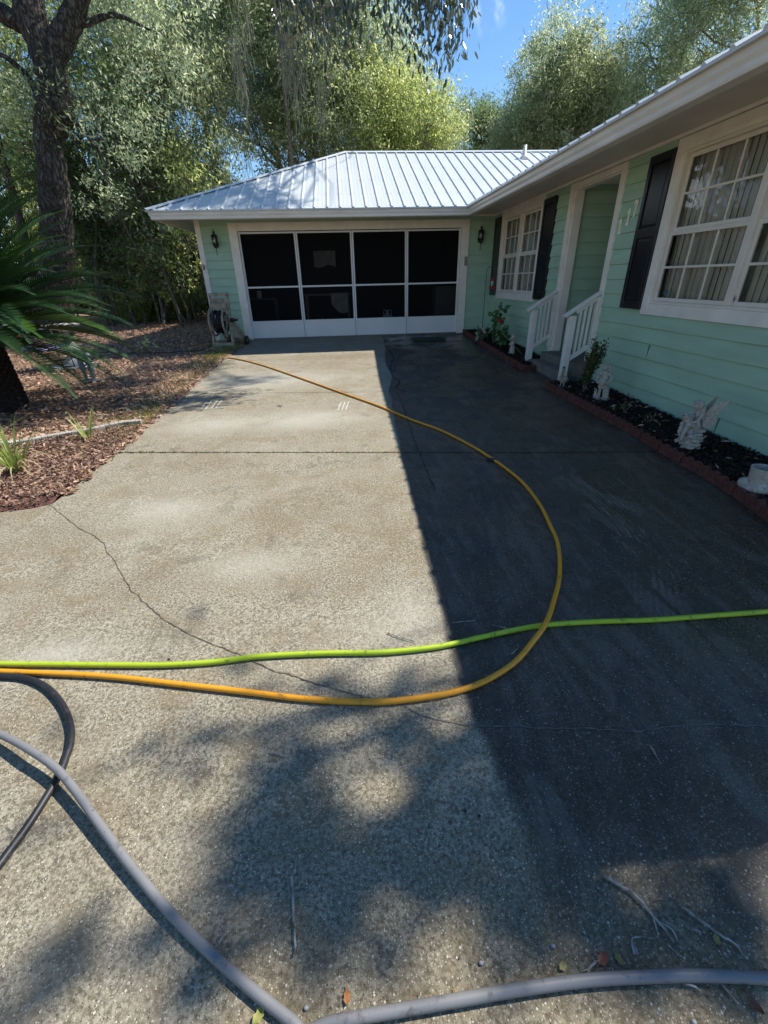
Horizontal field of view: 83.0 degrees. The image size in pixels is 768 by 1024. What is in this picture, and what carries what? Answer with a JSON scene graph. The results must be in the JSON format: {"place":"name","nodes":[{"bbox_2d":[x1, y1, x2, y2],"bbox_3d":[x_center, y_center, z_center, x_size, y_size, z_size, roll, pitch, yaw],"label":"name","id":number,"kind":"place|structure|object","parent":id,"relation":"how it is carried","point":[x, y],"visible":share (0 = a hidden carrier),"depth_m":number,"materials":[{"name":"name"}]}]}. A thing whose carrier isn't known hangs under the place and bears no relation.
{"place":"outdoors","nodes":[
{"label":"outdoors","id":0,"kind":"place"},
{"bbox_2d":[0,299,251,510],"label":"ground","id":1,"kind":"structure","parent":0,"point":[33,385],"depth_m":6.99,"materials":[{"name":"plant"}]},
{"bbox_2d":[6,194,38,261],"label":"sapling","id":2,"kind":"object","parent":1,"relation":"on","point":[32,212],"visible":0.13,"depth_m":17.37,"materials":[{"name":"green plant"}]},
{"bbox_2d":[0,0,97,308],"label":"forest tree","id":3,"kind":"object","parent":1,"relation":"on","point":[7,176],"visible":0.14,"depth_m":13.19,"materials":[{"name":"green plant"}]},
{"bbox_2d":[0,85,117,326],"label":"sapling","id":4,"kind":"object","parent":1,"relation":"on","point":[20,159],"visible":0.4,"depth_m":12.32,"materials":[{"name":"green plant"}]},
{"bbox_2d":[18,130,119,323],"bbox_3d":[-9.841,-8.850,13.747,2.281,5.905,1.794,-15,31,-24],"label":"sapling","id":5,"kind":"object","parent":1,"relation":"on","point":[34,157],"visible":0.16,"depth_m":13.10,"materials":[{"name":"green plant"}]},
{"bbox_2d":[44,323,96,369],"bbox_3d":[-5.732,-3.015,7.902,0.740,0.738,0.740,-3,28,-4],"label":"birdbath pedestal","id":6,"kind":"object","parent":1,"relation":"on","point":[74,359],"visible":0.26,"depth_m":7.87,"materials":[{"name":"concrete"}]},
{"bbox_2d":[0,419,141,446],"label":"garden edging","id":7,"kind":"object","parent":1,"relation":"on","point":[111,425],"visible":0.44,"depth_m":4.65,"materials":[{"name":"concrete"}]},
{"bbox_2d":[0,423,143,511],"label":"mulch","id":8,"kind":"object","parent":1,"relation":"on","point":[49,458],"visible":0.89,"depth_m":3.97,"materials":[{"name":"wood"}]},
{"bbox_2d":[0,417,51,483],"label":"lily plant","id":9,"kind":"object","parent":8,"relation":"on","point":[9,461],"visible":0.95,"depth_m":3.73,"materials":[{"name":"green plant"}]},
{"bbox_2d":[65,407,99,440],"bbox_3d":[-3.102,-0.926,4.516,0.370,0.352,0.416,7,29,15],"label":"lily plant","id":10,"kind":"object","parent":8,"relation":"on","point":[90,431],"visible":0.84,"depth_m":4.55,"materials":[{"name":"green plant"}]},
{"bbox_2d":[27,160,121,323],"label":"sapling","id":11,"kind":"object","parent":1,"relation":"on","point":[91,281],"visible":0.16,"depth_m":13.60,"materials":[{"name":"green plant"}]},
{"bbox_2d":[0,176,150,414],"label":"sago palm","id":12,"kind":"object","parent":1,"relation":"on","point":[14,302],"visible":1,"depth_m":5.23,"materials":[{"name":"plant"}]},
{"bbox_2d":[29,136,121,323],"bbox_3d":[-9.411,-8.551,13.567,1.728,5.502,2.144,1,28,4],"label":"sapling","id":13,"kind":"object","parent":1,"relation":"on","point":[77,175],"visible":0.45,"depth_m":12.98,"materials":[{"name":"green plant"}]},
{"bbox_2d":[37,179,114,325],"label":"sapling","id":14,"kind":"object","parent":1,"relation":"on","point":[106,319],"visible":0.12,"depth_m":14.01,"materials":[{"name":"green plant"}]},
{"bbox_2d":[74,348,99,381],"bbox_3d":[-4.768,-2.349,6.934,0.271,0.523,0.191,-9,29,-14],"label":"verdigris statue","id":15,"kind":"object","parent":1,"relation":"on","point":[82,367],"visible":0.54,"depth_m":6.93,"materials":[{"name":"metal"}]},
{"bbox_2d":[74,208,124,313],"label":"sapling","id":16,"kind":"object","parent":1,"relation":"on","point":[101,279],"visible":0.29,"depth_m":14.16,"materials":[{"name":"green plant"}]},
{"bbox_2d":[65,57,145,323],"bbox_3d":[-8.925,-9.598,13.977,2.649,7.056,2.113,19,34,32],"label":"sapling","id":17,"kind":"object","parent":1,"relation":"on","point":[104,228],"visible":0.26,"depth_m":13.33,"materials":[{"name":"green plant"}]},
{"bbox_2d":[74,186,137,324],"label":"sapling","id":18,"kind":"object","parent":1,"relation":"on","point":[122,288],"visible":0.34,"depth_m":13.89,"materials":[{"name":"green plant"}]},
{"bbox_2d":[0,0,226,336],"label":"live oak","id":19,"kind":"object","parent":1,"relation":"on","point":[51,47],"visible":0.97,"depth_m":9.59,"materials":[{"name":"green plant"}]},
{"bbox_2d":[98,140,159,323],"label":"sapling","id":20,"kind":"object","parent":1,"relation":"on","point":[134,267],"visible":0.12,"depth_m":13.66,"materials":[{"name":"green plant"}]},
{"bbox_2d":[93,205,165,323],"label":"sapling","id":21,"kind":"object","parent":1,"relation":"on","point":[142,299],"visible":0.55,"depth_m":13.64,"materials":[{"name":"green plant"}]},
{"bbox_2d":[86,270,176,323],"bbox_3d":[-8.867,-7.375,15.340,2.851,2.026,2.717,19,34,33],"label":"bush","id":22,"kind":"object","parent":1,"relation":"on","point":[119,305],"visible":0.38,"depth_m":14.95,"materials":[{"name":"green plant"}]},
{"bbox_2d":[78,36,192,321],"bbox_3d":[-7.102,-9.122,12.927,3.210,7.157,2.261,17,33,30],"label":"sapling","id":23,"kind":"object","parent":1,"relation":"on","point":[96,66],"visible":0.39,"depth_m":11.78,"materials":[{"name":"green plant"}]},
{"bbox_2d":[87,86,184,326],"bbox_3d":[-6.811,-8.634,12.962,1.954,6.164,2.434,23,37,37],"label":"sapling","id":24,"kind":"object","parent":1,"relation":"on","point":[143,198],"visible":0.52,"depth_m":12.68,"materials":[{"name":"green plant"}]},
{"bbox_2d":[89,133,193,326],"bbox_3d":[-6.926,-8.193,12.939,3.301,5.410,2.890,2,28,6],"label":"sapling","id":25,"kind":"object","parent":1,"relation":"on","point":[143,220],"visible":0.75,"depth_m":12.60,"materials":[{"name":"green plant"}]},
{"bbox_2d":[43,341,242,463],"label":"grass","id":26,"kind":"structure","parent":1,"relation":"on","point":[218,354],"depth_m":6.01,"materials":[{"name":"plant"}]},
{"bbox_2d":[99,172,192,324],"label":"sapling","id":27,"kind":"object","parent":1,"relation":"on","point":[162,284],"visible":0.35,"depth_m":13.36,"materials":[{"name":"green plant"}]},
{"bbox_2d":[75,0,220,316],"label":"forest tree","id":28,"kind":"object","parent":1,"relation":"on","point":[135,31],"visible":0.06,"depth_m":13.18,"materials":[{"name":"green plant"}]},
{"bbox_2d":[113,131,200,323],"bbox_3d":[-7.069,-8.463,13.641,1.741,5.154,2.089,-26,37,-37],"label":"sapling","id":29,"kind":"object","parent":1,"relation":"on","point":[171,279],"visible":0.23,"depth_m":13.18,"materials":[{"name":"green plant"}]},
{"bbox_2d":[45,0,270,320],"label":"forest tree","id":30,"kind":"object","parent":1,"relation":"on","point":[166,86],"visible":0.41,"depth_m":12.56,"materials":[{"name":"green plant"}]},
{"bbox_2d":[136,286,188,320],"bbox_3d":[-8.406,-7.728,16.320,2.299,1.512,2.191,10,30,20],"label":"bush","id":31,"kind":"object","parent":1,"relation":"on","point":[149,316],"visible":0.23,"depth_m":16.07,"materials":[{"name":"green plant"}]},
{"bbox_2d":[134,288,201,317],"bbox_3d":[-8.308,-7.851,16.448,2.504,1.656,2.386,21,35,35],"label":"bush","id":32,"kind":"object","parent":1,"relation":"on","point":[196,311],"visible":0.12,"depth_m":15.96,"materials":[{"name":"green plant"}]},
{"bbox_2d":[138,167,200,319],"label":"sapling","id":33,"kind":"object","parent":1,"relation":"on","point":[179,235],"visible":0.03,"depth_m":14.58,"materials":[{"name":"green plant"}]},
{"bbox_2d":[155,179,208,320],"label":"sapling","id":34,"kind":"object","parent":1,"relation":"on","point":[202,290],"visible":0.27,"depth_m":14.49,"materials":[{"name":"green plant"}]},
{"bbox_2d":[156,192,207,303],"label":"sapling","id":35,"kind":"object","parent":1,"relation":"on","point":[197,274],"visible":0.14,"depth_m":14.43,"materials":[{"name":"green plant"}]},
{"bbox_2d":[157,288,208,320],"bbox_3d":[-7.370,-7.554,16.034,1.783,1.382,1.699,13,31,24],"label":"bush","id":36,"kind":"object","parent":1,"relation":"on","point":[181,304],"visible":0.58,"depth_m":15.84,"materials":[{"name":"green plant"}]},
{"bbox_2d":[143,119,228,292],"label":"sapling","id":37,"kind":"object","parent":1,"relation":"on","point":[183,174],"visible":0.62,"depth_m":12.38,"materials":[{"name":"green plant"}]},
{"bbox_2d":[96,0,299,186],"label":"forest tree","id":38,"kind":"object","parent":1,"relation":"on","point":[218,14],"visible":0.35,"depth_m":14.00,"materials":[{"name":"green plant"}]},
{"bbox_2d":[178,115,238,320],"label":"sapling","id":39,"kind":"object","parent":1,"relation":"on","point":[194,260],"visible":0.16,"depth_m":14.33,"materials":[{"name":"green plant"}]},
{"bbox_2d":[207,293,248,346],"bbox_3d":[-3.423,-4.145,9.387,0.681,1.064,0.657,0,28,3],"label":"hose reel cart","id":40,"kind":"object","parent":1,"relation":"on","point":[223,325],"visible":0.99,"depth_m":9.28,"materials":[{"name":"beige plastic"}]},
{"bbox_2d":[0,71,502,310],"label":"woods","id":41,"kind":"object","parent":1,"relation":"on","point":[77,278],"visible":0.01,"depth_m":23.15,"materials":[{"name":"plant"}]},
{"bbox_2d":[192,0,341,177],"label":"forest tree","id":42,"kind":"object","parent":1,"relation":"on","point":[240,129],"visible":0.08,"depth_m":15.24,"materials":[{"name":"green plant"}]},
{"bbox_2d":[234,0,400,175],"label":"forest tree","id":43,"kind":"object","parent":1,"relation":"on","point":[309,134],"visible":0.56,"depth_m":14.59,"materials":[{"name":"green plant"}]},
{"bbox_2d":[274,0,370,166],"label":"shade oak","id":44,"kind":"object","parent":1,"relation":"on","point":[289,145],"visible":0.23,"depth_m":13.87,"materials":[{"name":"brown plant"}]},
{"bbox_2d":[224,0,480,178],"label":"drooping oak","id":45,"kind":"object","parent":1,"relation":"on","point":[431,6],"visible":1,"depth_m":5.71,"materials":[{"name":"green plant"}]},
{"bbox_2d":[315,0,481,152],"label":"forest tree","id":46,"kind":"object","parent":1,"relation":"on","point":[380,32],"visible":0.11,"depth_m":15.34,"materials":[{"name":"green plant"}]},
{"bbox_2d":[322,32,479,150],"bbox_3d":[0.523,-12.422,16.687,5.972,8.999,5.323,-3,28,-4],"label":"forest tree","id":47,"kind":"object","parent":1,"relation":"on","point":[423,99],"visible":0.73,"depth_m":14.95,"materials":[{"name":"green plant"}]},
{"bbox_2d":[143,23,767,457],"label":"house","id":48,"kind":"structure","parent":1,"relation":"on","point":[647,217],"depth_m":6.75,"materials":[{"name":"green"}]},
{"bbox_2d":[247,298,279,331],"bbox_3d":[-3.070,-4.979,11.068,0.750,0.844,0.350,-3,28,-4],"label":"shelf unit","id":49,"kind":"object","parent":48,"relation":"on","point":[276,307],"visible":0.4,"depth_m":10.85,"materials":[{"name":"grey"}]},
{"bbox_2d":[239,231,304,337],"bbox_3d":[-2.517,-5.113,9.884,1.212,2.135,0.035,-3,28,-4],"label":"screen door","id":50,"kind":"structure","parent":48,"relation":"in","point":[284,328],"depth_m":10.25,"materials":[{"name":"white metal"}]},
{"bbox_2d":[313,251,335,267],"bbox_3d":[-1.480,-6.303,10.827,0.542,0.363,0.060,-3,28,-4],"label":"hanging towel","id":51,"kind":"object","parent":48,"relation":"hanging from","point":[323,258],"visible":1,"depth_m":10.82,"materials":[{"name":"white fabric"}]},
{"bbox_2d":[295,230,355,336],"bbox_3d":[-1.301,-5.183,9.959,1.212,2.135,0.055,-3,28,-4],"label":"screen door","id":52,"kind":"structure","parent":48,"relation":"in","point":[316,327],"depth_m":10.33,"materials":[{"name":"white metal"}]},
{"bbox_2d":[303,292,349,319],"bbox_3d":[-1.424,-5.120,11.179,1.141,0.916,0.700,-3,28,-4],"label":"work table","id":53,"kind":"object","parent":48,"relation":"on","point":[306,295],"visible":0.71,"depth_m":10.82,"materials":[{"name":"brown"}]},
{"bbox_2d":[331,292,347,312],"bbox_3d":[-1.103,-5.229,10.862,0.400,0.460,0.270,-3,28,-4],"label":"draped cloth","id":54,"kind":"object","parent":53,"relation":"on","point":[340,302],"visible":1,"depth_m":10.74,"materials":[{"name":"fabric"}]},
{"bbox_2d":[351,229,406,334],"bbox_3d":[-0.085,-5.253,10.033,1.212,2.135,0.055,-3,28,-4],"label":"screen door","id":55,"kind":"structure","parent":48,"relation":"in","point":[383,325],"depth_m":10.40,"materials":[{"name":"white metal"}]},
{"bbox_2d":[406,228,459,332],"bbox_3d":[1.129,-5.332,10.126,1.212,2.135,0.035,-3,28,-4],"label":"screen door","id":56,"kind":"structure","parent":48,"relation":"in","point":[416,324],"depth_m":10.49,"materials":[{"name":"white metal"}]},
{"bbox_2d":[432,286,455,315],"bbox_3d":[1.632,-5.619,11.882,0.560,1.000,0.515,-3,28,-4],"label":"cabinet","id":57,"kind":"object","parent":48,"relation":"in","point":[443,300],"visible":0.6,"depth_m":11.60,"materials":[{"name":"grey"}]},
{"bbox_2d":[495,195,546,301],"bbox_3d":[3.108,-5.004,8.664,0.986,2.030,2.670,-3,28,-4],"label":"window","id":58,"kind":"structure","parent":48,"relation":"in","point":[521,225],"depth_m":8.58,"materials":[{"name":"white paint"}]},
{"bbox_2d":[639,103,767,327],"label":"window","id":59,"kind":"structure","parent":48,"relation":"in","point":[709,263],"depth_m":4.12,"materials":[{"name":"white paint"}]},
{"bbox_2d":[448,80,518,149],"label":"forest tree","id":60,"kind":"object","parent":1,"relation":"on","point":[485,112],"visible":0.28,"depth_m":19.96,"materials":[{"name":"green plant"}]},
{"bbox_2d":[477,0,605,149],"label":"forest tree","id":61,"kind":"object","parent":1,"relation":"on","point":[513,133],"visible":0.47,"depth_m":16.82,"materials":[{"name":"green plant"}]},
{"bbox_2d":[567,394,582,405],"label":"edging brick","id":62,"kind":"object","parent":1,"relation":"on","point":[574,399],"visible":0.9,"depth_m":5.42,"materials":[{"name":"brick"}]},
{"bbox_2d":[512,0,645,149],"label":"forest tree","id":63,"kind":"object","parent":1,"relation":"on","point":[596,90],"visible":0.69,"depth_m":15.99,"materials":[{"name":"green plant"}]},
{"bbox_2d":[580,400,595,412],"bbox_3d":[2.433,-1.241,5.193,0.045,0.149,0.285,-5,30,-5],"label":"edging brick","id":64,"kind":"object","parent":1,"relation":"on","point":[587,406],"visible":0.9,"depth_m":5.15,"materials":[{"name":"brick"}]},
{"bbox_2d":[593,407,610,420],"bbox_3d":[2.469,-1.094,4.929,0.045,0.149,0.285,-5,29,-6],"label":"edging brick","id":65,"kind":"object","parent":1,"relation":"on","point":[604,414],"visible":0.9,"depth_m":4.89,"materials":[{"name":"brick"}]},
{"bbox_2d":[607,414,626,429],"bbox_3d":[2.497,-0.944,4.660,0.045,0.149,0.285,-4,29,-3],"label":"edging brick","id":66,"kind":"object","parent":1,"relation":"on","point":[614,420],"visible":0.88,"depth_m":4.62,"materials":[{"name":"brick"}]},
{"bbox_2d":[623,423,643,438],"bbox_3d":[2.519,-0.799,4.401,0.045,0.149,0.285,-1,29,-3],"label":"edging brick","id":67,"kind":"object","parent":1,"relation":"on","point":[632,430],"visible":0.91,"depth_m":4.36,"materials":[{"name":"brick"}]},
{"bbox_2d":[640,433,662,450],"bbox_3d":[2.536,-0.649,4.132,0.045,0.149,0.285,-3,29,-1],"label":"edging brick","id":68,"kind":"object","parent":1,"relation":"on","point":[653,442],"visible":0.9,"depth_m":4.09,"materials":[{"name":"brick"}]},
{"bbox_2d":[658,444,685,463],"bbox_3d":[2.554,-0.500,3.865,0.045,0.149,0.285,-1,29,-5],"label":"edging brick","id":69,"kind":"object","parent":1,"relation":"on","point":[673,454],"visible":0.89,"depth_m":3.82,"materials":[{"name":"brick"}]},
{"bbox_2d":[606,0,754,114],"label":"forest tree","id":70,"kind":"object","parent":1,"relation":"on","point":[645,73],"visible":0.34,"depth_m":17.62,"materials":[{"name":"green plant"}]},
{"bbox_2d":[681,457,712,478],"bbox_3d":[2.578,-0.350,3.595,0.045,0.149,0.285,-4,29,-6],"label":"edging brick","id":71,"kind":"object","parent":1,"relation":"on","point":[700,468],"visible":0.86,"depth_m":3.56,"materials":[{"name":"brick"}]},
{"bbox_2d":[643,0,767,82],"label":"forest tree","id":72,"kind":"object","parent":1,"relation":"on","point":[733,13],"visible":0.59,"depth_m":15.67,"materials":[{"name":"green plant"}]},
{"bbox_2d":[706,471,738,494],"bbox_3d":[2.591,-0.208,3.340,0.045,0.149,0.285,0,29,1],"label":"edging brick","id":73,"kind":"object","parent":1,"relation":"on","point":[721,482],"visible":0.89,"depth_m":3.30,"materials":[{"name":"brick"}]},
{"bbox_2d":[732,487,767,514],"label":"edging brick","id":74,"kind":"object","parent":1,"relation":"on","point":[750,501],"visible":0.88,"depth_m":3.05,"materials":[{"name":"brick"}]},
{"bbox_2d":[758,506,767,521],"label":"edging brick","id":75,"kind":"object","parent":1,"relation":"on","point":[763,513],"visible":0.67,"depth_m":2.90,"materials":[{"name":"brick"}]},
{"bbox_2d":[0,333,767,1023],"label":"driveway","id":76,"kind":"structure","parent":0,"point":[386,793],"depth_m":1.70,"materials":[{"name":"concrete"}]},
{"bbox_2d":[0,673,74,869],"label":"garden hose","id":77,"kind":"object","parent":76,"relation":"on","point":[19,837],"visible":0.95,"depth_m":1.55,"materials":[{"name":"rubber"}]},
{"bbox_2d":[48,504,360,695],"bbox_3d":[-1.392,0.382,2.469,3.033,0.035,0.211,18,34,31],"label":"driveway crack","id":78,"kind":"object","parent":76,"relation":"on","point":[200,638],"visible":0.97,"depth_m":2.07,"materials":[{"name":"concrete"}]},
{"bbox_2d":[118,450,396,453],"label":"moss","id":79,"kind":"object","parent":76,"relation":"on","point":[226,451],"visible":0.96,"depth_m":4.19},
{"bbox_2d":[252,1007,263,1023],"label":"fallen leaf","id":80,"kind":"object","parent":76,"relation":"on","point":[258,1015],"visible":1,"depth_m":1.01,"materials":[{"name":"plant"}]},
{"bbox_2d":[0,343,561,704],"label":"garden hose","id":81,"kind":"object","parent":76,"relation":"on","point":[518,658],"visible":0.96,"depth_m":1.84,"materials":[{"name":"orange rubber"}]},
{"bbox_2d":[287,876,295,955],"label":"twig","id":82,"kind":"object","parent":76,"relation":"on","point":[293,910],"visible":1,"depth_m":1.16,"materials":[{"name":"wood"}]},
{"bbox_2d":[0,729,767,1023],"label":"garden hose","id":83,"kind":"object","parent":76,"relation":"on","point":[271,1005],"visible":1,"depth_m":1.04,"materials":[{"name":"rubber"}]},
{"bbox_2d":[0,609,767,667],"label":"garden hose","id":84,"kind":"object","parent":76,"relation":"on","point":[353,652],"visible":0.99,"depth_m":1.95,"materials":[{"name":"rubber"}]},
{"bbox_2d":[5,401,764,1002],"bbox_3d":[0.364,-0.227,3.487,3.987,0.101,5.512,-3,28,-4],"label":"grit","id":85,"kind":"object","parent":76,"relation":"on","point":[449,821],"visible":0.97,"depth_m":1.30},
{"bbox_2d":[127,451,657,452],"bbox_3d":[0.009,-0.567,4.110,5.246,0.012,0.038,0,28,3],"label":"expansion joint","id":86,"kind":"object","parent":76,"relation":"on","point":[448,452],"visible":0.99,"depth_m":4.05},
{"bbox_2d":[411,336,445,340],"bbox_3d":[1.015,-3.953,9.911,0.727,0.035,0.420,-3,28,-4],"label":"doormat","id":87,"kind":"object","parent":76,"relation":"on","point":[426,338],"visible":0.98,"depth_m":9.78,"materials":[{"name":"rubber"}]},
{"bbox_2d":[466,328,539,364],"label":"mulch","id":88,"kind":"object","parent":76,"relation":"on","point":[495,344],"visible":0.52,"depth_m":8.43,"materials":[{"name":"wood"}]},
{"bbox_2d":[475,324,490,340],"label":"geranium","id":89,"kind":"object","parent":88,"relation":"on","point":[480,336],"visible":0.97,"depth_m":9.16,"materials":[{"name":"green plant"}]},
{"bbox_2d":[488,302,510,344],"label":"geranium","id":90,"kind":"object","parent":88,"relation":"on","point":[495,319],"visible":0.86,"depth_m":8.61,"materials":[{"name":"green plant"}]},
{"bbox_2d":[496,319,510,346],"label":"geranium","id":91,"kind":"object","parent":88,"relation":"on","point":[501,338],"visible":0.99,"depth_m":8.35,"materials":[{"name":"green plant"}]},
{"bbox_2d":[525,290,557,360],"bbox_3d":[2.587,-3.073,7.279,0.473,1.159,0.092,-3,28,-4],"label":"stair railing","id":92,"kind":"object","parent":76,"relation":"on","point":[531,344],"visible":0.94,"depth_m":7.22,"materials":[{"name":"paint"}]},
{"bbox_2d":[528,351,585,380],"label":"entry steps","id":93,"kind":"structure","parent":76,"relation":"on","point":[547,363],"depth_m":6.76,"materials":[{"name":"concrete"}]},
{"bbox_2d":[360,696,765,731],"bbox_3d":[0.658,0.794,1.651,1.526,0.005,0.097,2,28,6],"label":"driveway crack","id":94,"kind":"object","parent":76,"relation":"on","point":[574,728],"visible":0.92,"depth_m":1.63,"materials":[{"name":"concrete"}]},
{"bbox_2d":[557,291,601,379],"bbox_3d":[2.702,-2.426,6.110,0.473,1.200,0.092,-3,28,-4],"label":"stair railing","id":95,"kind":"object","parent":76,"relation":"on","point":[566,356],"visible":0.94,"depth_m":6.03,"materials":[{"name":"paint"}]},
{"bbox_2d":[596,951,608,966],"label":"fallen leaf","id":96,"kind":"object","parent":76,"relation":"on","point":[602,957],"visible":1,"depth_m":1.08,"materials":[{"name":"plant"}]},
{"bbox_2d":[603,874,684,948],"bbox_3d":[0.693,1.059,1.162,0.036,0.011,0.206,-21,34,-32],"label":"twig","id":97,"kind":"object","parent":76,"relation":"on","point":[661,924],"visible":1,"depth_m":1.15,"materials":[{"name":"wood"}]},
{"bbox_2d":[681,905,744,954],"bbox_3d":[0.848,1.079,1.122,0.138,0.009,0.022,19,34,33],"label":"twig","id":98,"kind":"object","parent":76,"relation":"on","point":[706,924],"visible":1,"depth_m":1.12,"materials":[{"name":"wood"}]},
{"bbox_2d":[742,989,764,1013],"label":"fallen leaf","id":99,"kind":"object","parent":76,"relation":"on","point":[755,1005],"visible":1,"depth_m":1.01,"materials":[{"name":"plant"}]},
{"bbox_2d":[0,0,767,277],"label":"sky","id":100,"kind":"structure","parent":0,"point":[499,31],"materials":[{"name":"blue"}]},
{"bbox_2d":[550,379,767,503],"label":"mulch","id":101,"kind":"object","parent":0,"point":[667,423],"visible":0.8,"depth_m":4.19,"materials":[{"name":"wood"}]},
{"bbox_2d":[579,336,609,393],"bbox_3d":[2.626,-1.834,5.454,0.241,0.704,0.228,-14,31,-22],"label":"boxwood shrub","id":102,"kind":"object","parent":101,"relation":"on","point":[593,360],"visible":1,"depth_m":5.41,"materials":[{"name":"green plant"}]},
{"bbox_2d":[592,364,612,400],"bbox_3d":[2.654,-1.561,5.245,0.197,0.427,0.155,23,37,38],"label":"girl statue","id":103,"kind":"object","parent":101,"relation":"on","point":[603,382],"visible":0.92,"depth_m":5.22,"materials":[{"name":"stone"}]},
{"bbox_2d":[558,381,767,497],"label":"leaf litter","id":104,"kind":"object","parent":101,"relation":"on","point":[723,440],"visible":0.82,"depth_m":4.35,"materials":[{"name":"brown plant"}]},
{"bbox_2d":[674,395,729,452],"bbox_3d":[2.716,-0.756,3.777,0.338,0.473,0.206,-4,28,-5],"label":"fairy statue","id":105,"kind":"object","parent":101,"relation":"on","point":[690,434],"visible":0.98,"depth_m":3.73,"materials":[{"name":"stone"}]},
{"bbox_2d":[737,464,767,494],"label":"cherub planter","id":106,"kind":"object","parent":101,"relation":"on","point":[755,481],"visible":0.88,"depth_m":3.07,"materials":[{"name":"stone"}]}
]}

